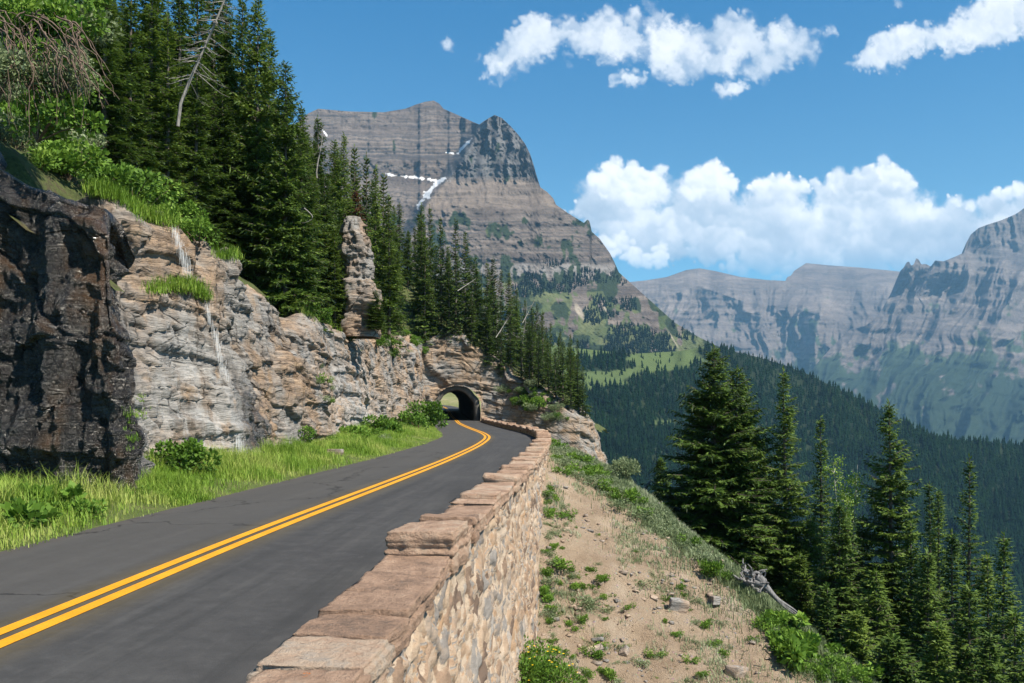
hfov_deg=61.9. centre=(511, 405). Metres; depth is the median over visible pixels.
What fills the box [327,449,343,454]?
verge rock
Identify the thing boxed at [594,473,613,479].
sage clump
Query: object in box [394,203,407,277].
spruce tree
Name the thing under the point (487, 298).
spruce tree
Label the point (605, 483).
sage clump
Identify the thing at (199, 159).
spruce tree
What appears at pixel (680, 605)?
bank rock
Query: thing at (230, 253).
grass
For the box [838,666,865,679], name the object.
herb clump
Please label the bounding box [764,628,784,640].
herb clump
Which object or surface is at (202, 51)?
dead tree
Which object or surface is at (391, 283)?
spruce tree
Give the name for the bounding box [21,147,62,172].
shrub
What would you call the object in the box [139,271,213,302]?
grass
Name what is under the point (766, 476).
spruce tree
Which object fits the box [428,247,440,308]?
spruce tree
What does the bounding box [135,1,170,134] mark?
spruce tree
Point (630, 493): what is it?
sage clump
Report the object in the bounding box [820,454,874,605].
birch tree
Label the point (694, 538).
sage clump
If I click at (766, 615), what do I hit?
herb clump
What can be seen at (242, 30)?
spruce tree
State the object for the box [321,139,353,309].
spruce tree
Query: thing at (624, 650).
bank rock
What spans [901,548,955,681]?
spruce tree
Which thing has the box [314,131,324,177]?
dead tree
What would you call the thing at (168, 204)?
shrub
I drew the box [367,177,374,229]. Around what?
spruce tree
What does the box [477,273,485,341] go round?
spruce tree
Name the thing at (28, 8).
shrub
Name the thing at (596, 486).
sage clump
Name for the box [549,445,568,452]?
sage clump
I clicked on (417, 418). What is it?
shrub
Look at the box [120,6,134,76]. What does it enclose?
spruce tree
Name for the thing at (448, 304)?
spruce tree
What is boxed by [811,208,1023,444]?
mountain
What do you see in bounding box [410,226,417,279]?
spruce tree
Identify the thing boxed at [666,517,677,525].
sage clump
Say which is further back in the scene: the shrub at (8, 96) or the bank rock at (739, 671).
the shrub at (8, 96)
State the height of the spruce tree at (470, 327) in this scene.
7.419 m
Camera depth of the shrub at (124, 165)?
31.18 m
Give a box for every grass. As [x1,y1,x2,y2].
[77,172,181,229]
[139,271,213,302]
[211,242,342,331]
[536,453,753,682]
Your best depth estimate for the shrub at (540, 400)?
115.28 m
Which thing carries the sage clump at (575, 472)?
on the bank
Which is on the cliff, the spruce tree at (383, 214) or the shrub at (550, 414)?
the shrub at (550, 414)
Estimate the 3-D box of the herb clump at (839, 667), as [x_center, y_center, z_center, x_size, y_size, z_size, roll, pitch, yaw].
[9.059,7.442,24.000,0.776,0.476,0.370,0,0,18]
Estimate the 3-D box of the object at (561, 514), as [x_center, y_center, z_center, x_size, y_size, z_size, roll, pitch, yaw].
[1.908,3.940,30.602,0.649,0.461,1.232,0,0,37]
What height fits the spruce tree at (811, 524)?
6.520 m
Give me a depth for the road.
11.72 m
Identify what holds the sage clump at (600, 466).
on the bank
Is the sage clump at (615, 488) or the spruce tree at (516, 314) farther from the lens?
the spruce tree at (516, 314)
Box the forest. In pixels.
[520,336,1023,646]
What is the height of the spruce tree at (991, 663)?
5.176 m
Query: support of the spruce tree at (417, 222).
on the hillside at (23, 168)
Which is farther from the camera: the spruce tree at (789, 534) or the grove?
the grove
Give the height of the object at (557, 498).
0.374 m
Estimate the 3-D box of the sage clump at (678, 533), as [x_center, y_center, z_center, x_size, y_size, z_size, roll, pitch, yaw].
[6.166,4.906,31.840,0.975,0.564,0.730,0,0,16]
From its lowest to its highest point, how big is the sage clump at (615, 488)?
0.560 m
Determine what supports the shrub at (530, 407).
on the cliff
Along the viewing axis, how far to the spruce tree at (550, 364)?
145.94 m
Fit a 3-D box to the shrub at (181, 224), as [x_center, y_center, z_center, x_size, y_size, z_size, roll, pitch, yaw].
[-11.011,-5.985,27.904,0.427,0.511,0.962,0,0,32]
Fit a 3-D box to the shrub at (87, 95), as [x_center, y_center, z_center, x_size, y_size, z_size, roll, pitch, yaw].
[-10.654,-7.739,20.493,1.859,0.982,1.471,0,0,32]
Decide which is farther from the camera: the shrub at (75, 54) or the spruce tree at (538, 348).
the spruce tree at (538, 348)
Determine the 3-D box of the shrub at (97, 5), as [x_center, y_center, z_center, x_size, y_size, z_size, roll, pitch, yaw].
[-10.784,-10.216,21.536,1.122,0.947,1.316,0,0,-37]
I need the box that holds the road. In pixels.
[0,405,535,682]
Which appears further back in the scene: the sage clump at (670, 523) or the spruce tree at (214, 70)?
the spruce tree at (214, 70)
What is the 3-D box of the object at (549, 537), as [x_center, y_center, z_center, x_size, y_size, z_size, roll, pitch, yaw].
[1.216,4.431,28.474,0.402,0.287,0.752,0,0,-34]
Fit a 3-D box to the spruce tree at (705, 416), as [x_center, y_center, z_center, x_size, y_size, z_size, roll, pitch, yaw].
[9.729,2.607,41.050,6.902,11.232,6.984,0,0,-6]
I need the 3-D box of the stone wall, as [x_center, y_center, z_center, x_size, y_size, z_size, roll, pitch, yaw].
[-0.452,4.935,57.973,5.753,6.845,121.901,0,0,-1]
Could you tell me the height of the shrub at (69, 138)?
1.616 m
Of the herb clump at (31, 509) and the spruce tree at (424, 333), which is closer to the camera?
the herb clump at (31, 509)
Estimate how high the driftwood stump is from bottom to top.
1.709 m
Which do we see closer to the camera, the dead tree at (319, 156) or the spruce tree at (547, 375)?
the dead tree at (319, 156)
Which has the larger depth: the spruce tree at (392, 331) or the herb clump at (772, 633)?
the spruce tree at (392, 331)
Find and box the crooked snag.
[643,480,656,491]
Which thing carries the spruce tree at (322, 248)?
on the hillside at (23, 168)
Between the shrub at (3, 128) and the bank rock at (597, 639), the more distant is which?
the bank rock at (597, 639)
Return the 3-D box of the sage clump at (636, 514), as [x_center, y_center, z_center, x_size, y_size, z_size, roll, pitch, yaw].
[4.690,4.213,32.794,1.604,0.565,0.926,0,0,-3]
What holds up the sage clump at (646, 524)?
on the bank
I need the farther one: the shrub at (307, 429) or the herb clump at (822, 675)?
the shrub at (307, 429)
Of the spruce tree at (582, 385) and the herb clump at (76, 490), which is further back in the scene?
the spruce tree at (582, 385)
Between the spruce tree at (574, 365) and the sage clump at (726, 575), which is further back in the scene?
the spruce tree at (574, 365)
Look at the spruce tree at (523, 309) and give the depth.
135.94 m
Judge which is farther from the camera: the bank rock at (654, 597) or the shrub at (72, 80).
the bank rock at (654, 597)
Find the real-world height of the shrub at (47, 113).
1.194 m
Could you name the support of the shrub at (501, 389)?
on the cliff
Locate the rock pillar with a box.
[336,216,382,338]
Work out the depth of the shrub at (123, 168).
33.83 m
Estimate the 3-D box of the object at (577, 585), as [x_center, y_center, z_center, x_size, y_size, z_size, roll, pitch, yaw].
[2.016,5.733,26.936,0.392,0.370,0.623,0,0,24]
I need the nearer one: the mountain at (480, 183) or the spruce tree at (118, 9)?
the spruce tree at (118, 9)
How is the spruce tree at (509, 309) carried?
on the hillside at (23, 168)
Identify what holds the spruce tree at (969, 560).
on the bank
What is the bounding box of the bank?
[536,446,861,682]
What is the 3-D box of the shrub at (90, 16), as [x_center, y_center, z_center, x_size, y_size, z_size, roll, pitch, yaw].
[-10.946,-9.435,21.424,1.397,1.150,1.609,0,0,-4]
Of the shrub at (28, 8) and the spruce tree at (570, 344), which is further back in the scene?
the spruce tree at (570, 344)
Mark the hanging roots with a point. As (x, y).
(55, 49)
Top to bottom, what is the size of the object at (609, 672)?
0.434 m
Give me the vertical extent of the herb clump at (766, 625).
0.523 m
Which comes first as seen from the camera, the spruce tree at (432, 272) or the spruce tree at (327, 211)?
the spruce tree at (327, 211)
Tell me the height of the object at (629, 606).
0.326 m
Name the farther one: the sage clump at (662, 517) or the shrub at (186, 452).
the sage clump at (662, 517)
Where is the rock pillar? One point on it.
(356, 253)
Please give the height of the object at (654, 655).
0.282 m
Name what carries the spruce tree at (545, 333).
on the hillside at (23, 168)
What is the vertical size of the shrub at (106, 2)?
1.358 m
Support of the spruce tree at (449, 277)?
on the hillside at (23, 168)
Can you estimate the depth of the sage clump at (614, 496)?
34.33 m
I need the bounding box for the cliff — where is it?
[0,152,607,497]
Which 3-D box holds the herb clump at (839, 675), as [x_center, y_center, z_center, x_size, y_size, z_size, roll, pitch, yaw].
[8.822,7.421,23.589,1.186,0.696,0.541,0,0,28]
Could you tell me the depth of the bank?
26.15 m
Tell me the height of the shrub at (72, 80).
1.057 m
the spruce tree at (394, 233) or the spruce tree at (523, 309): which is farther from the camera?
the spruce tree at (523, 309)
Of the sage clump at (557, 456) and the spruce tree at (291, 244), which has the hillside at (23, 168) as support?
the spruce tree at (291, 244)
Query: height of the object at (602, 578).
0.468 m
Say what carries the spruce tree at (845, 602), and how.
on the bank
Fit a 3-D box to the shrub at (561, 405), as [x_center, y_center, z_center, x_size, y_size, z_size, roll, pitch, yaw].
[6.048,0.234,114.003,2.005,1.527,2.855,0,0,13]
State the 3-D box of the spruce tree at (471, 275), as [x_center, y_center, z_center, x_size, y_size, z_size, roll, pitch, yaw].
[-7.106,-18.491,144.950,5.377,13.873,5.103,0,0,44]
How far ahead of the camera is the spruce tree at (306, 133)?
76.43 m
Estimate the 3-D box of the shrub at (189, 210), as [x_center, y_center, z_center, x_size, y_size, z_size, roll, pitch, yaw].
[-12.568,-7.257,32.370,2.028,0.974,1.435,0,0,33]
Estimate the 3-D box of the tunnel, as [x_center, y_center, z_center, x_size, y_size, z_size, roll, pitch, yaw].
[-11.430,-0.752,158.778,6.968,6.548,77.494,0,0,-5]
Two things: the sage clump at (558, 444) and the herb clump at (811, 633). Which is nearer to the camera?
the herb clump at (811, 633)
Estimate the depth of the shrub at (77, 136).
30.60 m
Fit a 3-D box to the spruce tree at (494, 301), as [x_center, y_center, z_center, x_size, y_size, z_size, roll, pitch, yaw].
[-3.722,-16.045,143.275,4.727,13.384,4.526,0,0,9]
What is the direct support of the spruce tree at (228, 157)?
on the hillside at (23, 168)
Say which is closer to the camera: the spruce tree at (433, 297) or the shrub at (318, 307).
the shrub at (318, 307)
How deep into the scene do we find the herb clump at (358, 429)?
47.01 m
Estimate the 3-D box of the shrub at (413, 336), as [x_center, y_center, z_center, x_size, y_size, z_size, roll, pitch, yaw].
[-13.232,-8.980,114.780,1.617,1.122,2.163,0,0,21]
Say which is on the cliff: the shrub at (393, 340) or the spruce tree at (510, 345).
the shrub at (393, 340)
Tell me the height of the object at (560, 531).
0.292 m
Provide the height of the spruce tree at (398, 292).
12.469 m
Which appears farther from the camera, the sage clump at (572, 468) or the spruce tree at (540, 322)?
the spruce tree at (540, 322)
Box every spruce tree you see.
[72,3,127,136]
[73,0,149,164]
[100,0,173,193]
[107,0,194,196]
[114,0,128,51]
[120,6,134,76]
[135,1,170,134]
[137,10,205,238]
[153,0,213,214]
[163,0,192,152]
[173,52,236,246]
[174,0,238,232]
[189,0,254,220]
[197,88,264,275]
[206,0,247,239]
[207,25,220,146]
[212,28,236,100]
[219,0,299,288]
[220,0,265,176]
[228,132,262,274]
[238,60,334,332]
[250,26,302,256]
[281,103,332,304]
[297,140,341,307]
[298,130,315,193]
[308,114,343,289]
[313,175,345,315]
[320,227,349,329]
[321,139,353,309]
[333,131,360,238]
[341,191,369,236]
[342,144,372,239]
[350,170,363,217]
[360,151,383,333]
[360,184,372,244]
[363,164,399,338]
[364,204,374,243]
[364,291,389,331]
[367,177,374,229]
[371,172,408,357]
[374,228,406,356]
[375,193,409,334]
[390,205,406,283]
[390,245,414,334]
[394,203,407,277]
[400,231,416,289]
[402,233,415,275]
[405,203,433,332]
[408,220,423,314]
[409,214,431,291]
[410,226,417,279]
[410,237,439,344]
[423,204,440,336]
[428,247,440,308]
[429,244,445,335]
[431,217,451,333]
[435,262,461,341]
[436,248,445,303]
[440,244,457,319]
[441,218,468,340]
[451,257,463,321]
[452,230,476,341]
[457,270,474,334]
[461,256,490,347]
[462,257,480,320]
[464,297,480,346]
[468,269,486,327]
[476,260,498,361]
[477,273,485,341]
[479,310,496,367]
[484,272,498,343]
[485,259,506,356]
[489,289,498,337]
[493,324,510,376]
[494,269,512,360]
[498,273,520,368]
[504,311,518,370]
[505,297,520,365]
[509,288,527,367]
[513,333,526,381]
[517,326,539,387]
[518,298,528,370]
[519,307,546,375]
[522,311,542,378]
[529,337,546,390]
[533,303,545,377]
[533,313,546,378]
[538,338,557,394]
[539,311,551,383]
[543,326,552,382]
[546,323,557,386]
[547,351,563,401]
[551,337,567,393]
[553,342,571,404]
[554,331,568,384]
[562,346,581,409]
[564,334,578,391]
[564,354,587,409]
[565,351,585,402]
[571,338,584,397]
[575,366,593,418]
[640,344,796,574]
[649,455,671,502]
[678,364,808,595]
[741,448,780,582]
[752,364,827,605]
[779,550,818,622]
[784,516,827,623]
[803,501,873,657]
[805,415,840,634]
[814,582,843,645]
[835,607,888,677]
[840,399,950,657]
[841,515,880,638]
[852,567,916,673]
[864,631,925,682]
[892,519,931,670]
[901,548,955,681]
[914,619,963,682]
[918,481,940,609]
[919,488,950,644]
[936,529,973,676]
[939,454,994,672]
[944,580,997,682]
[967,629,1011,682]
[970,551,1011,679]
[981,531,1023,682]
[996,607,1023,682]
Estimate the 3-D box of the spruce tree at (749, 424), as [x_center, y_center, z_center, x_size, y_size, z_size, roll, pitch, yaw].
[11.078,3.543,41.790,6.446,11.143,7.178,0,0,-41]
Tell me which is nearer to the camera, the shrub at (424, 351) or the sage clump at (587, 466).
the sage clump at (587, 466)
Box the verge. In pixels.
[0,429,441,551]
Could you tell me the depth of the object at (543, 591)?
26.17 m
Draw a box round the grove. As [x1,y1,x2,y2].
[501,257,696,353]
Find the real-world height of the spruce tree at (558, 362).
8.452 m
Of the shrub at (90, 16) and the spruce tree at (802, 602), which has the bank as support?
the spruce tree at (802, 602)
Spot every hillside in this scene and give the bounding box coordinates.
[0,77,607,432]
[439,389,480,411]
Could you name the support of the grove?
on the mountain at (480, 183)
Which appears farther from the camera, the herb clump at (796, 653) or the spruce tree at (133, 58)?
the spruce tree at (133, 58)
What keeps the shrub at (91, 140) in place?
on the hillside at (23, 168)
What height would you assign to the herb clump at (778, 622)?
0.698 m
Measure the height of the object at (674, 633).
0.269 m
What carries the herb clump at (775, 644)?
on the bank
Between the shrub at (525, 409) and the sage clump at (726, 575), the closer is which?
the sage clump at (726, 575)
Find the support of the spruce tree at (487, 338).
on the hillside at (23, 168)
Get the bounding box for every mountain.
[293,101,710,353]
[630,263,899,374]
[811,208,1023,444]
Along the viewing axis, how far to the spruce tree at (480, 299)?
121.81 m
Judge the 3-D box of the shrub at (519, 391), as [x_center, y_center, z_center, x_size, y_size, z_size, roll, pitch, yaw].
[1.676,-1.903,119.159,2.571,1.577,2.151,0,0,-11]
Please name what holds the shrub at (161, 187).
on the hillside at (23, 168)
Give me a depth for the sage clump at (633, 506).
33.59 m
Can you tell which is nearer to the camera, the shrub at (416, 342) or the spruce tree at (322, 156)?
the spruce tree at (322, 156)
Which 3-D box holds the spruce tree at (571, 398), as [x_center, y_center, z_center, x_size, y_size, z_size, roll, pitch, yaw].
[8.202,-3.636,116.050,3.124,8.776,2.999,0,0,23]
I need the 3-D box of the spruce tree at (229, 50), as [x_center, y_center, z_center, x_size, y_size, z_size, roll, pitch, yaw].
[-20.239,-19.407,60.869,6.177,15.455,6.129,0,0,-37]
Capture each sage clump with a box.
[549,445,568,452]
[550,454,563,458]
[551,464,573,475]
[552,441,569,448]
[556,458,569,466]
[561,465,579,472]
[563,451,586,460]
[565,451,577,459]
[566,461,598,471]
[571,468,584,477]
[574,454,594,462]
[575,475,600,483]
[576,461,594,467]
[580,468,595,475]
[581,479,611,489]
[592,463,603,470]
[593,468,611,475]
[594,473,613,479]
[597,478,611,491]
[598,490,611,495]
[605,491,623,501]
[607,487,618,493]
[607,498,630,510]
[615,508,652,520]
[617,486,630,493]
[621,487,641,503]
[626,496,647,503]
[626,503,642,510]
[634,519,657,526]
[636,506,654,514]
[640,514,660,520]
[645,502,657,509]
[651,521,676,527]
[652,509,672,520]
[653,525,678,531]
[656,529,688,536]
[658,528,677,538]
[664,528,689,537]
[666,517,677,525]
[668,540,691,549]
[676,533,702,547]
[690,543,713,551]
[693,550,712,561]
[696,549,724,561]
[697,558,724,578]
[713,571,734,579]
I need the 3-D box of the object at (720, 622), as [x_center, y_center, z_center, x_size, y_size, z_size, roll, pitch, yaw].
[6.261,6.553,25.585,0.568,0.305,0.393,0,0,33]
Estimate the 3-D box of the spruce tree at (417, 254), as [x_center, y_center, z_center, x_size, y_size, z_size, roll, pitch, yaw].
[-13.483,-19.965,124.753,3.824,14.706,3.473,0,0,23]
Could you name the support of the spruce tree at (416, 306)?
on the hillside at (23, 168)
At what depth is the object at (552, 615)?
25.21 m
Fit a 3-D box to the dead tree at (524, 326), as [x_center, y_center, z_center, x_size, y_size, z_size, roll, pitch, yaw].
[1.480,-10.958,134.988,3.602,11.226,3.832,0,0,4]
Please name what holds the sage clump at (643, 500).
on the bank
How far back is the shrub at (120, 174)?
29.03 m
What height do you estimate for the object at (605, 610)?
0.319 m
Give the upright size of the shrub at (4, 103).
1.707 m
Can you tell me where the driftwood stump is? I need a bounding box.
[732,560,797,613]
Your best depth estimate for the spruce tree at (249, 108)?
49.49 m
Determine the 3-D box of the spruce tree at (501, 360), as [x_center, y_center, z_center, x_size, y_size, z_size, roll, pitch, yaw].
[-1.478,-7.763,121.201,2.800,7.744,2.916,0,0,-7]
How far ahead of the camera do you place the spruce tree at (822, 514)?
45.91 m
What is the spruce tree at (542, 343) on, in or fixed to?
on the hillside at (23, 168)
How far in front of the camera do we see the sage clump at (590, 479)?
35.28 m
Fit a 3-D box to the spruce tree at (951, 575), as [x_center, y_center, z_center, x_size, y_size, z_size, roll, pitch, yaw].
[18.077,9.580,34.967,2.284,9.147,2.380,0,0,-10]
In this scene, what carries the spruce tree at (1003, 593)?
on the bank
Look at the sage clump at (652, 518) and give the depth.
33.10 m
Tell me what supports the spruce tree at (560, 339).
on the hillside at (23, 168)
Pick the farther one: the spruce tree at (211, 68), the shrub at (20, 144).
the spruce tree at (211, 68)
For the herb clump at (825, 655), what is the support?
on the bank
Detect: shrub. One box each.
[0,0,37,28]
[0,0,59,45]
[0,36,64,92]
[0,40,34,98]
[0,79,46,107]
[0,88,108,142]
[0,90,58,112]
[0,108,35,145]
[0,111,41,153]
[1,103,60,148]
[11,101,73,145]
[17,33,87,66]
[17,83,85,121]
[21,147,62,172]
[26,136,112,180]
[27,54,105,101]
[32,0,110,48]
[32,57,110,103]
[41,122,89,158]
[43,0,125,48]
[50,43,94,75]
[54,0,98,48]
[70,0,105,16]
[70,130,107,153]
[76,160,163,208]
[97,160,150,183]
[99,0,113,9]
[117,162,146,182]
[122,175,186,206]
[146,437,222,472]
[151,187,177,206]
[155,199,182,219]
[165,216,187,228]
[174,199,208,222]
[175,214,222,249]
[297,425,316,442]
[309,301,320,309]
[313,307,333,323]
[316,372,326,383]
[319,395,332,401]
[362,414,392,430]
[375,337,389,347]
[389,337,397,348]
[391,348,398,359]
[391,410,431,429]
[401,329,410,335]
[406,399,450,427]
[409,334,421,339]
[410,338,423,346]
[422,346,428,354]
[493,384,508,392]
[509,396,518,405]
[512,386,526,395]
[515,635,580,682]
[516,386,527,394]
[518,394,529,404]
[521,402,531,411]
[522,397,531,404]
[523,401,547,411]
[524,378,536,388]
[528,396,546,408]
[540,413,562,421]
[544,410,567,419]
[549,402,564,411]
[610,456,639,474]
[613,455,639,477]
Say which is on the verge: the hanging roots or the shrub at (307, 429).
the shrub at (307, 429)
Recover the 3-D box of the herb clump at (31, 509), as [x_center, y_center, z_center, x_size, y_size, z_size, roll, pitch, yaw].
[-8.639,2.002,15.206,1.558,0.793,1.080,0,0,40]
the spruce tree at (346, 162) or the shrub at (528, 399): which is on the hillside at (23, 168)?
the spruce tree at (346, 162)
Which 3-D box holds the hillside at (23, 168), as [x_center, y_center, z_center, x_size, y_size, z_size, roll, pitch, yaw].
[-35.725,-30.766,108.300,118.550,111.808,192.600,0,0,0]
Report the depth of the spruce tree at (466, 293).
121.85 m
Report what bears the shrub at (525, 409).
on the cliff
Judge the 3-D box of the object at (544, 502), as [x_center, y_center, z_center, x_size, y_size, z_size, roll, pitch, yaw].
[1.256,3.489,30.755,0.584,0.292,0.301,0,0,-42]
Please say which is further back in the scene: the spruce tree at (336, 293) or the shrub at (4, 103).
the spruce tree at (336, 293)
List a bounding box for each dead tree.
[165,0,236,126]
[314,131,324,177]
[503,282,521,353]
[515,302,527,370]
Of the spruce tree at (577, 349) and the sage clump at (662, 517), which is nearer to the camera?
the sage clump at (662, 517)
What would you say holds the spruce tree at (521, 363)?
on the cliff
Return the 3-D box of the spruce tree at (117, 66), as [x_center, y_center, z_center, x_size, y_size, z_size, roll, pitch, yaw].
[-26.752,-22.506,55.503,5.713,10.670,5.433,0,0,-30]
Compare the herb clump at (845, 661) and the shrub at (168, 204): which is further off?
the shrub at (168, 204)
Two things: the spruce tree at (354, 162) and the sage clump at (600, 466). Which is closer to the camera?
the sage clump at (600, 466)
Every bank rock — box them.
[576,643,603,656]
[591,637,603,641]
[619,645,629,656]
[650,594,657,600]
[668,597,689,613]
[709,595,720,604]
[725,665,748,678]
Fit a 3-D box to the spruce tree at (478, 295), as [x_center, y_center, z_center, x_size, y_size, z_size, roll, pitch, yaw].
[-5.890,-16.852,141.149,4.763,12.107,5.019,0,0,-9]
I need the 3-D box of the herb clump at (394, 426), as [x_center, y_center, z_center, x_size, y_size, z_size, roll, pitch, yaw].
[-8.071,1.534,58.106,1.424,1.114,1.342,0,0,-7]
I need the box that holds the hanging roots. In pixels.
[0,9,119,135]
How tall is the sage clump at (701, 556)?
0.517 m
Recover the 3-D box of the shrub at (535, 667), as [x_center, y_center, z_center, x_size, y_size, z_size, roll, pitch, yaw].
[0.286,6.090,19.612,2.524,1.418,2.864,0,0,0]
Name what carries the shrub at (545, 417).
on the cliff
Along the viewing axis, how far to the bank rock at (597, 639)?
24.39 m
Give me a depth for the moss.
19.48 m
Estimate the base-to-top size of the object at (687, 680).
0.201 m
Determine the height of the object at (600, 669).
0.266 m
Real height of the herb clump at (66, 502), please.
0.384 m
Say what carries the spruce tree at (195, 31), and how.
on the hillside at (23, 168)
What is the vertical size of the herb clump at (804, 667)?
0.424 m
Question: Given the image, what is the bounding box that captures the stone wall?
[245,417,550,682]
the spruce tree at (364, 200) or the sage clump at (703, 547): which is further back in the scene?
the spruce tree at (364, 200)
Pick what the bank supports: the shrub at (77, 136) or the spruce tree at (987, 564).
the spruce tree at (987, 564)
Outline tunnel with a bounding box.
[435,386,480,420]
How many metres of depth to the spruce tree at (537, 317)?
139.88 m
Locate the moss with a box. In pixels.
[123,392,151,450]
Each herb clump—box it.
[0,496,61,529]
[16,480,87,503]
[25,494,47,504]
[37,499,64,510]
[59,499,82,511]
[65,496,109,519]
[119,485,151,498]
[339,425,370,434]
[369,427,382,436]
[388,420,402,430]
[751,615,777,631]
[753,612,776,626]
[762,609,811,627]
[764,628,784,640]
[769,631,818,661]
[770,613,787,628]
[776,635,820,671]
[783,624,803,635]
[786,622,800,629]
[798,661,814,673]
[801,629,822,641]
[805,652,842,672]
[810,664,831,682]
[812,650,837,661]
[814,663,852,682]
[820,662,848,672]
[824,642,844,655]
[832,656,853,667]
[832,668,851,682]
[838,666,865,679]
[847,661,884,678]
[852,674,872,682]
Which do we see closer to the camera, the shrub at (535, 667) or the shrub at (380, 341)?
the shrub at (535, 667)
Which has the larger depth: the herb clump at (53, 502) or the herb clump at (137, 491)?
the herb clump at (137, 491)
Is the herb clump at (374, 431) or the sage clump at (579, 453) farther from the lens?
the herb clump at (374, 431)
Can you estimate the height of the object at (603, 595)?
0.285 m
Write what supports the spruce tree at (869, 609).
on the bank
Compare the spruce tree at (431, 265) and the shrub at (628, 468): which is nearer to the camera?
the shrub at (628, 468)
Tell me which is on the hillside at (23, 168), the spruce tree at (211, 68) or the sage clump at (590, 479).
the spruce tree at (211, 68)
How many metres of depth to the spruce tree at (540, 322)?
153.47 m
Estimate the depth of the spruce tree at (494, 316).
135.75 m
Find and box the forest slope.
[539,344,1023,679]
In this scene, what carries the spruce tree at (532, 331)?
on the hillside at (23, 168)

